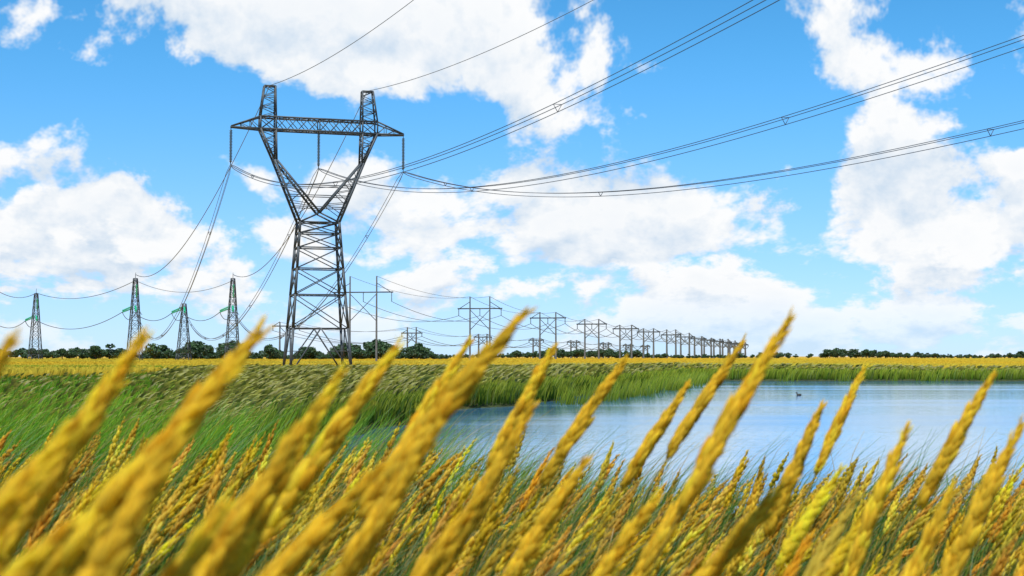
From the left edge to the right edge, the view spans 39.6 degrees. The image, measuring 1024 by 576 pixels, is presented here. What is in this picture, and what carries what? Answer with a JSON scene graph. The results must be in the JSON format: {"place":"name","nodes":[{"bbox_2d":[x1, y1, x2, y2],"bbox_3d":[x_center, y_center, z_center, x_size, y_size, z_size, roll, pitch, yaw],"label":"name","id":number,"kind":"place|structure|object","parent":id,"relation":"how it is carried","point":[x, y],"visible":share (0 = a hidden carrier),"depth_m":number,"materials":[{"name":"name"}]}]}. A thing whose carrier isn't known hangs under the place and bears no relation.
{"place":"outdoors","nodes":[
{"label":"outdoors","id":0,"kind":"place"},
{"bbox_2d":[0,0,1023,356],"label":"sky","id":1,"kind":"structure","parent":0,"point":[117,116],"materials":[{"name":"blue"}]},
{"bbox_2d":[0,357,1023,524],"bbox_3d":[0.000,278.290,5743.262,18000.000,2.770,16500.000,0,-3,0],"label":"ground","id":2,"kind":"structure","parent":0,"point":[483,405],"depth_m":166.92,"materials":[{"name":"green plant"}]},
{"bbox_2d":[13,348,26,358],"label":"tree","id":3,"kind":"object","parent":2,"relation":"on","point":[20,351],"visible":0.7,"depth_m":777.84,"materials":[{"name":"green plant"}]},
{"bbox_2d":[24,348,37,357],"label":"tree","id":4,"kind":"object","parent":2,"relation":"on","point":[32,351],"visible":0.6,"depth_m":723.63,"materials":[{"name":"green plant"}]},
{"bbox_2d":[25,288,42,358],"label":"transmission tower","id":5,"kind":"structure","parent":2,"relation":"on","point":[36,317],"depth_m":574.47,"materials":[{"name":"metal"}]},
{"bbox_2d":[47,350,57,357],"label":"tree","id":6,"kind":"object","parent":2,"relation":"on","point":[51,353],"visible":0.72,"depth_m":751.71,"materials":[{"name":"green plant"}]},
{"bbox_2d":[53,348,69,358],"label":"tree","id":7,"kind":"object","parent":2,"relation":"on","point":[61,352],"visible":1,"depth_m":638.37,"materials":[{"name":"green plant"}]},
{"bbox_2d":[66,350,74,358],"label":"tree","id":8,"kind":"object","parent":2,"relation":"on","point":[72,353],"visible":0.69,"depth_m":654.08,"materials":[{"name":"green plant"}]},
{"bbox_2d":[68,347,81,358],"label":"tree","id":9,"kind":"object","parent":2,"relation":"on","point":[76,349],"visible":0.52,"depth_m":750.45,"materials":[{"name":"green plant"}]},
{"bbox_2d":[74,348,88,358],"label":"tree","id":10,"kind":"object","parent":2,"relation":"on","point":[79,354],"visible":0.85,"depth_m":729.80,"materials":[{"name":"green plant"}]},
{"bbox_2d":[84,345,108,358],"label":"tree","id":11,"kind":"object","parent":2,"relation":"on","point":[96,350],"visible":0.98,"depth_m":598.01,"materials":[{"name":"green plant"}]},
{"bbox_2d":[101,344,120,358],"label":"tree","id":12,"kind":"object","parent":2,"relation":"on","point":[113,352],"visible":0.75,"depth_m":608.59,"materials":[{"name":"green plant"}]},
{"bbox_2d":[122,273,142,359],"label":"transmission tower","id":13,"kind":"structure","parent":2,"relation":"on","point":[131,307],"depth_m":479.84,"materials":[{"name":"metal"}]},
{"bbox_2d":[145,343,163,358],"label":"tree","id":14,"kind":"object","parent":2,"relation":"on","point":[154,351],"visible":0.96,"depth_m":627.32,"materials":[{"name":"green plant"}]},
{"bbox_2d":[157,345,172,358],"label":"tree","id":15,"kind":"object","parent":2,"relation":"on","point":[162,348],"visible":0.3,"depth_m":674.27,"materials":[{"name":"green plant"}]},
{"bbox_2d":[162,349,172,358],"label":"tree","id":16,"kind":"object","parent":2,"relation":"on","point":[167,352],"visible":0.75,"depth_m":654.82,"materials":[{"name":"green plant"}]},
{"bbox_2d":[169,352,177,358],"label":"tree","id":17,"kind":"object","parent":2,"relation":"on","point":[173,355],"visible":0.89,"depth_m":634.07,"materials":[{"name":"green plant"}]},
{"bbox_2d":[171,303,191,359],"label":"transmission tower","id":18,"kind":"structure","parent":2,"relation":"on","point":[184,308],"depth_m":491.58,"materials":[{"name":"metal"}]},
{"bbox_2d":[180,344,203,358],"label":"tree","id":19,"kind":"object","parent":2,"relation":"on","point":[197,354],"visible":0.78,"depth_m":640.25,"materials":[{"name":"green plant"}]},
{"bbox_2d":[196,341,212,358],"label":"tree","id":20,"kind":"object","parent":2,"relation":"on","point":[206,349],"visible":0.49,"depth_m":689.04,"materials":[{"name":"green plant"}]},
{"bbox_2d":[205,353,213,358],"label":"tree","id":21,"kind":"object","parent":2,"relation":"on","point":[209,355],"visible":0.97,"depth_m":631.64,"materials":[{"name":"green plant"}]},
{"bbox_2d":[205,350,217,358],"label":"tree","id":22,"kind":"object","parent":2,"relation":"on","point":[213,354],"visible":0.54,"depth_m":689.81,"materials":[{"name":"green plant"}]},
{"bbox_2d":[215,350,225,358],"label":"tree","id":23,"kind":"object","parent":2,"relation":"on","point":[220,355],"visible":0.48,"depth_m":634.75,"materials":[{"name":"green plant"}]},
{"bbox_2d":[215,343,236,352],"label":"tree","id":24,"kind":"object","parent":2,"relation":"on","point":[222,348],"visible":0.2,"depth_m":644.99,"materials":[{"name":"green plant"}]},
{"bbox_2d":[221,345,233,355],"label":"tree","id":25,"kind":"object","parent":2,"relation":"on","point":[230,347],"visible":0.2,"depth_m":626.31,"materials":[{"name":"green plant"}]},
{"bbox_2d":[218,340,239,346],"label":"tree","id":26,"kind":"object","parent":2,"relation":"on","point":[221,344],"visible":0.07,"depth_m":731.15,"materials":[{"name":"green plant"}]},
{"bbox_2d":[220,278,239,356],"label":"transmission tower","id":27,"kind":"structure","parent":2,"relation":"on","point":[233,292],"depth_m":479.76,"materials":[{"name":"metal"}]},
{"bbox_2d":[264,344,278,358],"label":"tree","id":28,"kind":"object","parent":2,"relation":"on","point":[269,350],"visible":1,"depth_m":630.04,"materials":[{"name":"green plant"}]},
{"bbox_2d":[300,347,317,358],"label":"tree","id":29,"kind":"object","parent":2,"relation":"on","point":[310,352],"visible":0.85,"depth_m":621.57,"materials":[{"name":"green plant"}]},
{"bbox_2d":[332,344,352,356],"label":"tree","id":30,"kind":"object","parent":2,"relation":"on","point":[339,349],"visible":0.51,"depth_m":626.75,"materials":[{"name":"green plant"}]},
{"bbox_2d":[351,349,366,358],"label":"tree","id":31,"kind":"object","parent":2,"relation":"on","point":[358,353],"visible":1,"depth_m":620.46,"materials":[{"name":"green plant"}]},
{"bbox_2d":[362,353,370,358],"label":"tree","id":32,"kind":"object","parent":2,"relation":"on","point":[366,355],"visible":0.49,"depth_m":647.62,"materials":[{"name":"green plant"}]},
{"bbox_2d":[363,339,390,358],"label":"tree","id":33,"kind":"object","parent":2,"relation":"on","point":[368,342],"visible":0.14,"depth_m":731.41,"materials":[{"name":"green plant"}]},
{"bbox_2d":[363,342,392,358],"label":"tree","id":34,"kind":"object","parent":2,"relation":"on","point":[370,346],"visible":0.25,"depth_m":662.83,"materials":[{"name":"green plant"}]},
{"bbox_2d":[371,343,386,356],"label":"tree","id":35,"kind":"object","parent":2,"relation":"on","point":[378,353],"visible":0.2,"depth_m":642.75,"materials":[{"name":"green plant"}]},
{"bbox_2d":[377,343,389,355],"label":"tree","id":36,"kind":"object","parent":2,"relation":"on","point":[383,349],"visible":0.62,"depth_m":631.64,"materials":[{"name":"green plant"}]},
{"bbox_2d":[396,352,405,358],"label":"tree","id":37,"kind":"object","parent":2,"relation":"on","point":[401,355],"visible":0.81,"depth_m":688.00,"materials":[{"name":"green plant"}]},
{"bbox_2d":[400,346,413,352],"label":"tree","id":38,"kind":"object","parent":2,"relation":"on","point":[402,350],"visible":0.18,"depth_m":815.09,"materials":[{"name":"green plant"}]},
{"bbox_2d":[404,349,416,358],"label":"tree","id":39,"kind":"object","parent":2,"relation":"on","point":[409,354],"visible":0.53,"depth_m":640.71,"materials":[{"name":"green plant"}]},
{"bbox_2d":[408,343,427,358],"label":"tree","id":40,"kind":"object","parent":2,"relation":"on","point":[418,345],"visible":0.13,"depth_m":654.74,"materials":[{"name":"green plant"}]},
{"bbox_2d":[412,347,428,358],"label":"tree","id":41,"kind":"object","parent":2,"relation":"on","point":[419,352],"visible":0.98,"depth_m":619.11,"materials":[{"name":"green plant"}]},
{"bbox_2d":[424,349,433,358],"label":"tree","id":42,"kind":"object","parent":2,"relation":"on","point":[429,354],"visible":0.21,"depth_m":646.33,"materials":[{"name":"green plant"}]},
{"bbox_2d":[272,322,649,357],"bbox_3d":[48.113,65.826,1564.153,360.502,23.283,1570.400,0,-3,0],"label":"h-frame line","id":43,"kind":"object","parent":2,"relation":"on","point":[486,337],"visible":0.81,"depth_m":1230.34,"materials":[{"name":"metal"}]},
{"bbox_2d":[0,316,1023,575],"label":"feather grass stalks","id":44,"kind":"object","parent":2,"relation":"on","point":[540,504],"visible":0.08,"depth_m":6.16,"materials":[{"name":"green plant"}]},
{"bbox_2d":[0,305,1023,575],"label":"feather grass panicles","id":45,"kind":"object","parent":44,"relation":"attached to","point":[100,529],"visible":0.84,"depth_m":2.52,"materials":[{"name":"yellow plant"}]},
{"bbox_2d":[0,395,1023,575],"bbox_3d":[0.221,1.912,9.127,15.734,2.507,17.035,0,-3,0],"label":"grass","id":46,"kind":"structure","parent":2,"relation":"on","point":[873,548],"depth_m":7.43,"materials":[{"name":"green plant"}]},
{"bbox_2d":[0,0,1023,365],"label":"pylon","id":47,"kind":"object","parent":2,"relation":"on","point":[276,164],"visible":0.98,"depth_m":194.83,"materials":[{"name":"metal"}]},
{"bbox_2d":[1,358,1023,379],"bbox_3d":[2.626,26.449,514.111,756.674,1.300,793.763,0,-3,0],"label":"crop field plants","id":48,"kind":"object","parent":2,"relation":"on","point":[35,371],"visible":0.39,"depth_m":296.71,"materials":[{"name":"yellow plant"}]},
{"bbox_2d":[512,350,522,357],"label":"tree","id":49,"kind":"object","parent":2,"relation":"on","point":[517,352],"visible":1,"depth_m":1120.97,"materials":[{"name":"green plant"}]},
{"bbox_2d":[334,276,748,360],"bbox_3d":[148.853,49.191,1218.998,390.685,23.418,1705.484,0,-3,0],"label":"h-frame line","id":50,"kind":"object","parent":2,"relation":"on","point":[729,344],"visible":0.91,"depth_m":732.18,"materials":[{"name":"metal"}]},
{"bbox_2d":[557,349,568,357],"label":"tree","id":51,"kind":"object","parent":2,"relation":"on","point":[562,353],"visible":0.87,"depth_m":1020.52,"materials":[{"name":"green plant"}]},
{"bbox_2d":[571,349,583,357],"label":"tree","id":52,"kind":"object","parent":2,"relation":"on","point":[576,352],"visible":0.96,"depth_m":1036.78,"materials":[{"name":"green plant"}]},
{"bbox_2d":[595,349,604,357],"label":"tree","id":53,"kind":"object","parent":2,"relation":"on","point":[601,352],"visible":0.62,"depth_m":1164.59,"materials":[{"name":"green plant"}]},
{"bbox_2d":[603,348,612,355],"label":"tree","id":54,"kind":"object","parent":2,"relation":"on","point":[609,350],"visible":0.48,"depth_m":1091.65,"materials":[{"name":"green plant"}]},
{"bbox_2d":[629,350,641,357],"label":"tree","id":55,"kind":"object","parent":2,"relation":"on","point":[636,353],"visible":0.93,"depth_m":1111.71,"materials":[{"name":"green plant"}]},
{"bbox_2d":[819,349,832,357],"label":"tree","id":56,"kind":"object","parent":2,"relation":"on","point":[824,353],"visible":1,"depth_m":1054.69,"materials":[{"name":"green plant"}]},
{"bbox_2d":[826,352,835,356],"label":"tree","id":57,"kind":"object","parent":2,"relation":"on","point":[829,354],"visible":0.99,"depth_m":1054.44,"materials":[{"name":"green plant"}]},
{"bbox_2d":[832,348,846,357],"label":"tree","id":58,"kind":"object","parent":2,"relation":"on","point":[837,349],"visible":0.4,"depth_m":1206.10,"materials":[{"name":"green plant"}]},
{"bbox_2d":[836,350,844,356],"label":"tree","id":59,"kind":"object","parent":2,"relation":"on","point":[840,353],"visible":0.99,"depth_m":1009.90,"materials":[{"name":"green plant"}]},
{"bbox_2d":[846,349,856,357],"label":"tree","id":60,"kind":"object","parent":2,"relation":"on","point":[850,352],"visible":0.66,"depth_m":1095.99,"materials":[{"name":"green plant"}]},
{"bbox_2d":[851,349,863,357],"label":"tree","id":61,"kind":"object","parent":2,"relation":"on","point":[857,354],"visible":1,"depth_m":1051.34,"materials":[{"name":"green plant"}]},
{"bbox_2d":[863,349,873,357],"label":"tree","id":62,"kind":"object","parent":2,"relation":"on","point":[866,352],"visible":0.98,"depth_m":1164.77,"materials":[{"name":"green plant"}]},
{"bbox_2d":[914,352,922,356],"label":"tree","id":63,"kind":"object","parent":2,"relation":"on","point":[917,354],"visible":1,"depth_m":1058.69,"materials":[{"name":"green plant"}]},
{"bbox_2d":[219,381,1023,512],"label":"pond water","id":64,"kind":"structure","parent":0,"point":[883,412],"depth_m":58.79,"materials":[{"name":"blue liquid"}]}
]}

